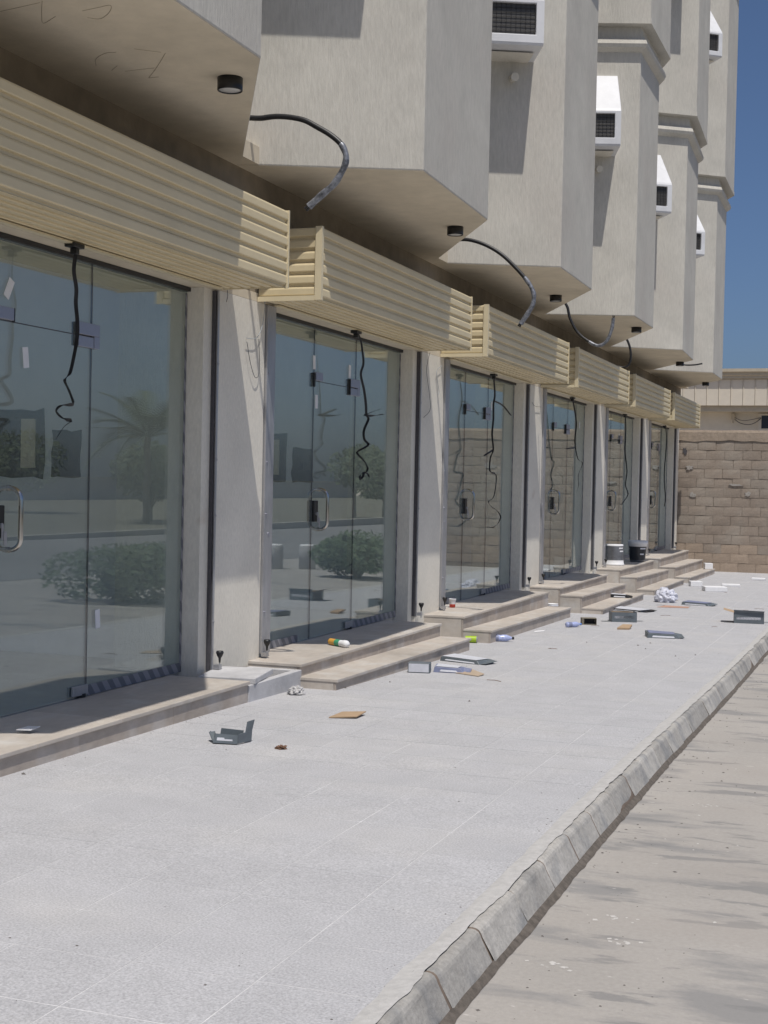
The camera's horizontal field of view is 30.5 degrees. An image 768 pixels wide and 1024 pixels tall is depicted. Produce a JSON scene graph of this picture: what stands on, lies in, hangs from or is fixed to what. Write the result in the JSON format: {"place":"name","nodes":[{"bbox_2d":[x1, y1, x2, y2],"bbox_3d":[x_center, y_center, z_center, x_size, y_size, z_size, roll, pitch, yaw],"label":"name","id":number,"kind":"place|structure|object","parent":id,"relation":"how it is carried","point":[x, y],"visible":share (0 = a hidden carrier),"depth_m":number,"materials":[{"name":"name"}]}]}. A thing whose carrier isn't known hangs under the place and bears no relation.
{"place":"outdoors","nodes":[
{"label":"outdoors","id":0,"kind":"place"},
{"bbox_2d":[0,571,767,1023],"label":"pavement","id":1,"kind":"structure","parent":0,"point":[168,875],"depth_m":5.70,"materials":[{"name":"concrete"}]},
{"bbox_2d":[0,675,249,776],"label":"entrance steps","id":2,"kind":"structure","parent":1,"relation":"on","point":[72,727],"depth_m":7.62,"materials":[{"name":"beige stone"}]},
{"bbox_2d":[16,726,39,730],"bbox_3d":[-1.757,1.070,6.966,0.070,0.008,0.110,2,1,20],"label":"paper scrap","id":3,"kind":"object","parent":2,"relation":"on","point":[28,728],"visible":1,"depth_m":6.95,"materials":[{"name":"white paper"}]},
{"bbox_2d":[209,719,254,743],"bbox_3d":[-0.812,1.158,7.451,0.236,0.115,0.138,1,1,8],"label":"open carton","id":4,"kind":"object","parent":1,"relation":"on","point":[229,736],"visible":1,"depth_m":7.43,"materials":[{"name":"grey cardboard"}]},
{"bbox_2d":[198,666,301,701],"bbox_3d":[-0.914,1.154,9.398,0.444,0.220,0.855,2,1,20],"label":"drain box","id":5,"kind":"object","parent":1,"relation":"on","point":[265,682],"visible":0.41,"depth_m":9.25,"materials":[{"name":"concrete"}]},
{"bbox_2d":[274,744,286,749],"bbox_3d":[-0.534,1.217,7.304,0.069,0.022,0.061,2,2,40],"label":"dry leaf","id":6,"kind":"object","parent":1,"relation":"on","point":[280,747],"visible":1,"depth_m":7.29,"materials":[{"name":"brown plant"}]},
{"bbox_2d":[287,685,305,694],"bbox_3d":[-0.585,1.182,9.358,0.117,0.064,0.121,0,2,-39],"label":"plastic wrap","id":7,"kind":"object","parent":1,"relation":"on","point":[296,690],"visible":1,"depth_m":9.33,"materials":[{"name":"white plastic"}]},
{"bbox_2d":[329,711,365,717],"bbox_3d":[-0.218,1.216,8.444,0.165,0.022,0.245,2,1,20],"label":"cardboard piece","id":8,"kind":"object","parent":1,"relation":"on","point":[345,714],"visible":1,"depth_m":8.42,"materials":[{"name":"brown cardboard"}]},
{"bbox_2d":[248,620,470,690],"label":"entrance steps","id":9,"kind":"structure","parent":1,"relation":"on","point":[376,650],"depth_m":10.89,"materials":[{"name":"beige stone"}]},
{"bbox_2d":[327,638,349,647],"bbox_3d":[-0.350,1.009,10.856,0.057,0.058,0.243,0,2,-38],"label":"sealant tube","id":10,"kind":"object","parent":9,"relation":"on","point":[340,643],"visible":1,"depth_m":10.82,"materials":[{"name":"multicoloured plastic"}]},
{"bbox_2d":[0,0,738,717],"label":"shop building","id":11,"kind":"structure","parent":1,"relation":"on","point":[432,116],"depth_m":10.41,"materials":[{"name":"paint"}]},
{"bbox_2d":[0,77,289,669],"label":"roller shutter","id":12,"kind":"object","parent":11,"relation":"attached to","point":[67,175],"visible":0.96,"depth_m":7.46,"materials":[{"name":"beige metal"}]},
{"bbox_2d":[55,242,84,438],"bbox_3d":[-1.687,-0.913,7.527,0.060,1.056,0.199,2,1,20],"label":"pull strap","id":13,"kind":"object","parent":12,"relation":"hanging from","point":[75,247],"visible":1,"depth_m":7.57,"materials":[{"name":"black fabric"}]},
{"bbox_2d":[176,0,261,162],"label":"bay window","id":14,"kind":"structure","parent":11,"relation":"in","point":[240,20],"depth_m":6.81,"materials":[{"name":"paint"}]},
{"bbox_2d":[217,74,242,93],"bbox_3d":[-0.812,-2.255,7.427,0.134,0.068,0.134,2,1,20],"label":"downlight","id":15,"kind":"object","parent":11,"relation":"attached to","point":[229,84],"visible":1,"depth_m":7.38,"materials":[{"name":"black paint"}]},
{"bbox_2d":[226,290,264,377],"bbox_3d":[-0.947,-1.242,9.648,0.005,0.622,0.615,2,1,20],"label":"thin wire","id":16,"kind":"object","parent":11,"relation":"attached to","point":[253,338],"visible":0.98,"depth_m":9.84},
{"bbox_2d":[249,114,348,210],"bbox_3d":[-0.570,-2.289,9.197,0.735,0.655,0.050,2,1,20],"label":"loose cable","id":17,"kind":"object","parent":11,"relation":"attached to","point":[325,191],"visible":1,"depth_m":9.12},
{"bbox_2d":[257,226,472,657],"bbox_3d":[-0.080,-0.482,11.557,0.538,3.034,3.739,2,1,20],"label":"roller shutter","id":18,"kind":"object","parent":11,"relation":"attached to","point":[336,279],"visible":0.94,"depth_m":10.49,"materials":[{"name":"beige metal"}]},
{"bbox_2d":[350,330,383,479],"bbox_3d":[-0.128,-0.880,11.901,0.060,1.228,0.786,2,1,20],"label":"pull strap","id":19,"kind":"object","parent":18,"relation":"hanging from","point":[355,333],"visible":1,"depth_m":11.78,"materials":[{"name":"black fabric"}]},
{"bbox_2d":[246,0,492,219],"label":"bay window","id":20,"kind":"structure","parent":11,"relation":"in","point":[404,84],"depth_m":9.52,"materials":[{"name":"paint"}]},
{"bbox_2d":[424,353,440,416],"bbox_3d":[0.477,-1.219,13.642,0.005,0.640,0.550,2,1,20],"label":"thin wire","id":21,"kind":"object","parent":11,"relation":"attached to","point":[427,381],"visible":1,"depth_m":13.54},
{"bbox_2d":[447,225,462,236],"bbox_3d":[0.587,-2.316,11.611,0.134,0.068,0.134,2,1,20],"label":"downlight","id":22,"kind":"object","parent":11,"relation":"attached to","point":[455,231],"visible":1,"depth_m":11.56,"materials":[{"name":"black paint"}]},
{"bbox_2d":[461,238,535,326],"bbox_3d":[1.042,-2.147,13.137,0.779,0.856,0.048,2,1,20],"label":"loose cable","id":23,"kind":"object","parent":11,"relation":"hanging from","point":[527,282],"visible":0.93,"depth_m":13.04,"materials":[{"name":"black plastic"}]},
{"bbox_2d":[439,304,569,610],"bbox_3d":[1.362,-0.540,15.595,0.538,3.034,3.739,2,1,20],"label":"roller shutter","id":24,"kind":"object","parent":11,"relation":"attached to","point":[504,344],"visible":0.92,"depth_m":14.71,"materials":[{"name":"beige metal"}]},
{"bbox_2d":[484,374,511,527],"bbox_3d":[1.285,-0.679,15.879,0.060,1.712,1.112,2,1,20],"label":"pull strap","id":25,"kind":"object","parent":24,"relation":"hanging from","point":[494,401],"visible":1,"depth_m":15.67,"materials":[{"name":"black fabric"}]},
{"bbox_2d":[433,0,598,288],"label":"bay window","id":26,"kind":"structure","parent":11,"relation":"in","point":[543,122],"depth_m":13.62,"materials":[{"name":"paint"}]},
{"bbox_2d":[491,0,544,81],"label":"air conditioner","id":27,"kind":"object","parent":11,"relation":"attached to","point":[518,32],"visible":0.72,"depth_m":13.13,"materials":[{"name":"white plastic"}]},
{"bbox_2d":[550,295,561,301],"bbox_3d":[1.911,-2.377,15.667,0.134,0.068,0.134,2,1,20],"label":"downlight","id":28,"kind":"object","parent":11,"relation":"attached to","point":[555,298],"visible":1,"depth_m":15.61,"materials":[{"name":"black paint"}]},
{"bbox_2d":[539,347,629,583],"bbox_3d":[2.803,-0.597,19.633,0.538,3.034,3.739,2,1,20],"label":"roller shutter","id":29,"kind":"object","parent":11,"relation":"attached to","point":[594,379],"visible":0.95,"depth_m":18.91,"materials":[{"name":"beige metal"}]},
{"bbox_2d":[565,397,582,489],"bbox_3d":[2.669,-0.934,19.740,0.060,1.324,1.074,2,1,20],"label":"pull strap","id":30,"kind":"object","parent":29,"relation":"hanging from","point":[572,399],"visible":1,"depth_m":19.79,"materials":[{"name":"black plastic"}]},
{"bbox_2d":[564,303,614,346],"bbox_3d":[2.476,-2.296,17.083,0.662,0.595,0.046,2,1,20],"label":"loose cable","id":31,"kind":"object","parent":11,"relation":"hanging from","point":[586,339],"visible":0.89,"depth_m":17.06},
{"bbox_2d":[595,76,620,171],"bbox_3d":[2.508,-4.770,17.158,0.700,1.192,0.468,1,1,1],"label":"air conditioner","id":32,"kind":"object","parent":11,"relation":"attached to","point":[608,130],"visible":0.38,"depth_m":16.96,"materials":[{"name":"white plastic"}]},
{"bbox_2d":[547,0,670,327],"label":"bay window","id":33,"kind":"structure","parent":11,"relation":"in","point":[634,35],"depth_m":17.41,"materials":[{"name":"paint"}]},
{"bbox_2d":[619,339,631,368],"bbox_3d":[3.614,-2.389,21.082,0.198,0.485,0.034,2,1,20],"label":"loose cable","id":34,"kind":"object","parent":11,"relation":"hanging from","point":[630,358],"visible":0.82,"depth_m":21.05,"materials":[{"name":"black plastic"}]},
{"bbox_2d":[602,374,670,566],"bbox_3d":[4.245,-0.655,23.671,0.538,3.034,3.739,2,1,20],"label":"roller shutter","id":35,"kind":"object","parent":11,"relation":"attached to","point":[648,399],"visible":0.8,"depth_m":22.97,"materials":[{"name":"beige metal"}]},
{"bbox_2d":[622,414,627,503],"bbox_3d":[4.059,-0.886,23.641,0.060,1.508,0.469,2,1,20],"label":"pull strap","id":36,"kind":"object","parent":35,"relation":"hanging from","point":[624,415],"visible":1,"depth_m":23.59,"materials":[{"name":"black plastic"}]},
{"bbox_2d":[631,327,641,332],"bbox_3d":[3.342,-2.411,18.643,0.134,0.068,0.134,2,1,20],"label":"downlight","id":37,"kind":"object","parent":11,"relation":"attached to","point":[636,329],"visible":1,"depth_m":18.59,"materials":[{"name":"black paint"}]},
{"bbox_2d":[611,0,710,358],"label":"bay window","id":38,"kind":"structure","parent":11,"relation":"in","point":[683,94],"depth_m":21.53,"materials":[{"name":"paint"}]},
{"bbox_2d":[656,155,671,219],"bbox_3d":[3.901,-4.827,21.146,0.700,1.192,0.468,1,1,-15],"label":"air conditioner","id":39,"kind":"object","parent":11,"relation":"attached to","point":[664,198],"visible":0.3,"depth_m":21.01,"materials":[{"name":"white plastic"}]},
{"bbox_2d":[646,392,700,554],"bbox_3d":[5.687,-0.712,27.709,0.538,3.034,3.739,2,1,20],"label":"roller shutter","id":40,"kind":"object","parent":11,"relation":"attached to","point":[684,412],"visible":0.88,"depth_m":27.19,"materials":[{"name":"beige metal"}]},
{"bbox_2d":[663,425,666,505],"bbox_3d":[5.534,-0.913,27.773,0.060,1.611,0.342,2,1,20],"label":"pull strap","id":41,"kind":"object","parent":40,"relation":"hanging from","point":[665,426],"visible":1,"depth_m":27.86,"materials":[{"name":"black plastic"}]},
{"bbox_2d":[676,361,683,365],"bbox_3d":[4.965,-2.485,23.621,0.134,0.068,0.134,2,1,20],"label":"downlight","id":42,"kind":"object","parent":11,"relation":"attached to","point":[679,363],"visible":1,"depth_m":23.56,"materials":[{"name":"black paint"}]},
{"bbox_2d":[684,363,701,365],"bbox_3d":[5.444,-2.632,24.992,0.412,0.077,0.027,2,1,20],"label":"loose cable","id":43,"kind":"object","parent":11,"relation":"attached to","point":[692,364],"visible":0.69,"depth_m":24.97,"materials":[{"name":"grey plastic"}]},
{"bbox_2d":[654,0,738,378],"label":"bay window","id":44,"kind":"structure","parent":11,"relation":"in","point":[716,170],"depth_m":25.66,"materials":[{"name":"paint"}]},
{"bbox_2d":[696,215,704,258],"bbox_3d":[5.317,-4.935,25.202,0.700,1.192,0.468,1,1,-20],"label":"air conditioner","id":45,"kind":"object","parent":11,"relation":"attached to","point":[700,244],"visible":0.22,"depth_m":25.09,"materials":[{"name":"white plastic"}]},
{"bbox_2d":[709,11,722,63],"bbox_3d":[5.593,-8.428,25.063,0.700,1.192,0.468,1,1,-20],"label":"air conditioner","id":46,"kind":"object","parent":11,"relation":"attached to","point":[715,45],"visible":0.27,"depth_m":24.95,"materials":[{"name":"white plastic"}]},
{"bbox_2d":[8,577,765,1021],"bbox_3d":[3.308,1.287,15.813,3.210,0.380,26.985,2,1,20],"label":"grit","id":47,"kind":"object","parent":1,"relation":"on","point":[458,801],"visible":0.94,"depth_m":6.51,"materials":[{"name":"grey gravel"}]},
{"bbox_2d":[408,661,430,672],"bbox_3d":[0.276,1.200,10.888,0.172,0.078,0.106,1,1,8],"label":"carton","id":48,"kind":"object","parent":1,"relation":"on","point":[418,667],"visible":1,"depth_m":10.84,"materials":[{"name":"cardboard"}]},
{"bbox_2d":[433,663,471,672],"bbox_3d":[0.539,1.220,10.977,0.290,0.054,0.162,1,1,12],"label":"flattened carton","id":49,"kind":"object","parent":1,"relation":"on","point":[443,668],"visible":1,"depth_m":10.92,"materials":[{"name":"cardboard"}]},
{"bbox_2d":[440,653,496,664],"bbox_3d":[0.712,1.227,11.733,0.450,0.047,0.222,2,2,38],"label":"flattened carton","id":50,"kind":"object","parent":1,"relation":"on","point":[461,658],"visible":1,"depth_m":11.69,"materials":[{"name":"cardboard"}]},
{"bbox_2d":[456,669,483,676],"bbox_3d":[0.651,1.243,10.882,0.184,0.012,0.387,1,1,-17],"label":"cardboard piece","id":51,"kind":"object","parent":1,"relation":"on","point":[474,673],"visible":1,"depth_m":10.83,"materials":[{"name":"brown cardboard"}]},
{"bbox_2d":[465,636,477,642],"bbox_3d":[0.834,1.213,13.419,0.115,0.064,0.064,1,1,8],"label":"drink can","id":52,"kind":"object","parent":1,"relation":"on","point":[474,639],"visible":0.88,"depth_m":13.39,"materials":[{"name":"metal"}]},
{"bbox_2d":[424,590,571,642],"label":"entrance steps","id":53,"kind":"structure","parent":1,"relation":"on","point":[487,618],"depth_m":14.67,"materials":[{"name":"beige stone"}]},
{"bbox_2d":[449,598,455,606],"bbox_3d":[0.703,0.933,14.449,0.078,0.088,0.078,2,1,20],"label":"paper cup","id":54,"kind":"object","parent":53,"relation":"on","point":[452,602],"visible":1,"depth_m":14.42,"materials":[{"name":"white paper"}]},
{"bbox_2d":[496,634,513,640],"bbox_3d":[1.147,1.220,13.631,0.225,0.067,0.067,1,1,-5],"label":"plastic bottle","id":55,"kind":"object","parent":1,"relation":"on","point":[503,637],"visible":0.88,"depth_m":13.61,"materials":[{"name":"plastic"}]},
{"bbox_2d":[548,603,557,606],"bbox_3d":[2.059,1.183,17.186,0.138,0.130,0.136,2,1,20],"label":"white tub","id":56,"kind":"object","parent":1,"relation":"on","point":[553,604],"visible":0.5,"depth_m":17.14,"materials":[{"name":"plastic"}]},
{"bbox_2d":[565,622,581,626],"bbox_3d":[2.082,1.233,15.446,0.202,0.061,0.061,0,1,-30],"label":"plastic bottle","id":57,"kind":"object","parent":1,"relation":"on","point":[572,624],"visible":1,"depth_m":15.41,"materials":[{"name":"plastic"}]},
{"bbox_2d":[530,573,643,613],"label":"entrance steps","id":58,"kind":"structure","parent":1,"relation":"on","point":[586,593],"depth_m":18.35,"materials":[{"name":"beige stone"}]},
{"bbox_2d":[611,593,632,597],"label":"flattened carton","id":59,"kind":"object","parent":58,"relation":"on","point":[615,595],"visible":0.99,"depth_m":19.29,"materials":[{"name":"cardboard"}]},
{"bbox_2d":[580,617,596,624],"bbox_3d":[2.302,1.228,15.846,0.165,0.075,0.120,1,1,0],"label":"cardboard tray","id":60,"kind":"object","parent":1,"relation":"on","point":[587,620],"visible":0.9,"depth_m":15.88,"materials":[{"name":"cardboard"}]},
{"bbox_2d":[609,611,636,622],"bbox_3d":[2.776,1.216,16.398,0.515,0.115,0.226,1,1,0],"label":"open carton","id":61,"kind":"object","parent":1,"relation":"on","point":[622,616],"visible":1,"depth_m":16.29,"materials":[{"name":"cardboard"}]},
{"bbox_2d":[617,624,631,629],"bbox_3d":[2.635,1.257,15.387,0.126,0.037,0.282,2,1,20],"label":"cardboard piece","id":62,"kind":"object","parent":1,"relation":"on","point":[625,626],"visible":1,"depth_m":15.31,"materials":[{"name":"brown cardboard"}]},
{"bbox_2d":[614,606,656,611],"bbox_3d":[3.207,1.255,18.137,0.550,0.032,0.342,2,2,40],"label":"flattened carton","id":63,"kind":"object","parent":1,"relation":"on","point":[621,608],"visible":0.81,"depth_m":18.06,"materials":[{"name":"white cardboard"}]},
{"bbox_2d":[596,559,684,594],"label":"entrance steps","id":64,"kind":"structure","parent":1,"relation":"on","point":[646,578],"depth_m":22.32,"materials":[{"name":"beige stone"}]},
{"bbox_2d":[605,544,623,565],"bbox_3d":[3.727,0.691,22.806,0.332,0.340,0.332,1,1,-3],"label":"paint pail","id":65,"kind":"object","parent":64,"relation":"on","point":[614,554],"visible":0.83,"depth_m":22.67,"materials":[{"name":"plastic"}]},
{"bbox_2d":[628,540,647,561],"bbox_3d":[4.332,0.666,24.055,0.340,0.360,0.340,1,1,-3],"label":"paint pail","id":66,"kind":"object","parent":64,"relation":"on","point":[637,551],"visible":1,"depth_m":23.93,"materials":[{"name":"black plastic"}]},
{"bbox_2d":[645,630,683,638],"bbox_3d":[2.894,1.261,14.515,0.380,0.060,0.262,1,1,6],"label":"flattened carton","id":67,"kind":"object","parent":1,"relation":"on","point":[659,634],"visible":1,"depth_m":14.41,"materials":[{"name":"cardboard"}]},
{"bbox_2d":[654,587,677,602],"bbox_3d":[3.998,1.172,19.962,0.344,0.213,0.318,2,1,20],"label":"crumpled bag","id":68,"kind":"object","parent":1,"relation":"on","point":[664,595],"visible":1,"depth_m":19.86,"materials":[{"name":"white plastic"}]},
{"bbox_2d":[659,605,688,607],"bbox_3d":[3.917,1.280,19.009,0.400,0.010,0.400,2,1,20],"label":"cardboard piece","id":69,"kind":"object","parent":1,"relation":"on","point":[669,606],"visible":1,"depth_m":18.99,"materials":[{"name":"cardboard"}]},
{"bbox_2d":[645,549,714,582],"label":"entrance steps","id":70,"kind":"structure","parent":1,"relation":"on","point":[678,564],"depth_m":26.61,"materials":[{"name":"beige stone"}]},
{"bbox_2d":[689,581,701,586],"bbox_3d":[5.348,1.230,24.178,0.200,0.090,0.180,1,1,0],"label":"foam block","id":71,"kind":"object","parent":1,"relation":"on","point":[695,583],"depth_m":24.09,"materials":[{"name":"white plastic"}]},
{"bbox_2d":[681,600,716,605],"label":"flattened carton","id":72,"kind":"object","parent":1,"relation":"on","point":[695,603],"visible":1,"depth_m":19.46,"materials":[{"name":"cardboard"}]},
{"bbox_2d":[702,586,726,591],"bbox_3d":[5.385,1.250,22.944,0.360,0.075,0.260,1,1,0],"label":"foam block","id":73,"kind":"object","parent":1,"relation":"on","point":[716,588],"depth_m":22.81,"materials":[{"name":"white plastic"}]},
{"bbox_2d":[676,430,767,573],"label":"block wall","id":74,"kind":"structure","parent":1,"relation":"on","point":[722,510],"depth_m":29.81,"materials":[{"name":"beige concrete"}]},
{"bbox_2d":[722,583,739,586],"bbox_3d":[6.016,1.270,24.418,0.300,0.040,0.220,1,1,12],"label":"foam block","id":75,"kind":"object","parent":1,"relation":"on","point":[730,585],"depth_m":24.32,"materials":[{"name":"white plastic"}]},
{"bbox_2d":[724,608,764,623],"bbox_3d":[4.314,1.231,16.674,0.570,0.160,0.334,1,1,14],"label":"open carton","id":76,"kind":"object","parent":1,"relation":"on","point":[748,617],"visible":1,"depth_m":16.54,"materials":[{"name":"cardboard"}]},
{"bbox_2d":[751,577,765,580],"bbox_3d":[7.125,1.275,26.783,0.250,0.040,0.200,2,1,20],"label":"foam block","id":77,"kind":"object","parent":1,"relation":"on","point":[762,579],"depth_m":26.69,"materials":[{"name":"white plastic"}]},
{"bbox_2d":[455,655,767,1023],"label":"road","id":78,"kind":"structure","parent":0,"point":[716,973],"depth_m":4.93,"materials":[{"name":"grey concrete"}]},
{"bbox_2d":[350,627,767,1023],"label":"kerb","id":79,"kind":"structure","parent":78,"relation":"on","point":[447,975],"depth_m":5.00,"materials":[{"name":"concrete"}]},
{"bbox_2d":[525,752,737,970],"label":"paint flecks","id":80,"kind":"object","parent":78,"relation":"on","point":[564,967],"visible":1,"depth_m":4.61,"materials":[{"name":"white paint"}]},
{"bbox_2d":[703,563,712,568],"bbox_3d":[6.554,1.092,28.471,0.160,0.120,0.160,1,1,0],"label":"foam block","id":81,"kind":"object","parent":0,"point":[707,565],"depth_m":28.39,"materials":[{"name":"white plastic"}]},
{"bbox_2d":[722,0,767,368],"label":"sky","id":82,"kind":"structure","parent":0,"point":[745,330],"materials":[{"name":"blue"}]},
{"label":"ground","id":83,"kind":"structure","parent":0,"visible":0},
{"bbox_2d":[679,368,767,429],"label":"warehouse","id":84,"kind":"structure","parent":83,"relation":"on","point":[735,399],"depth_m":42.02,"materials":[{"name":"beige metal"}]},
{"bbox_2d":[758,414,767,429],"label":"window","id":85,"kind":"structure","parent":84,"relation":"in","point":[763,422],"depth_m":42.05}
]}

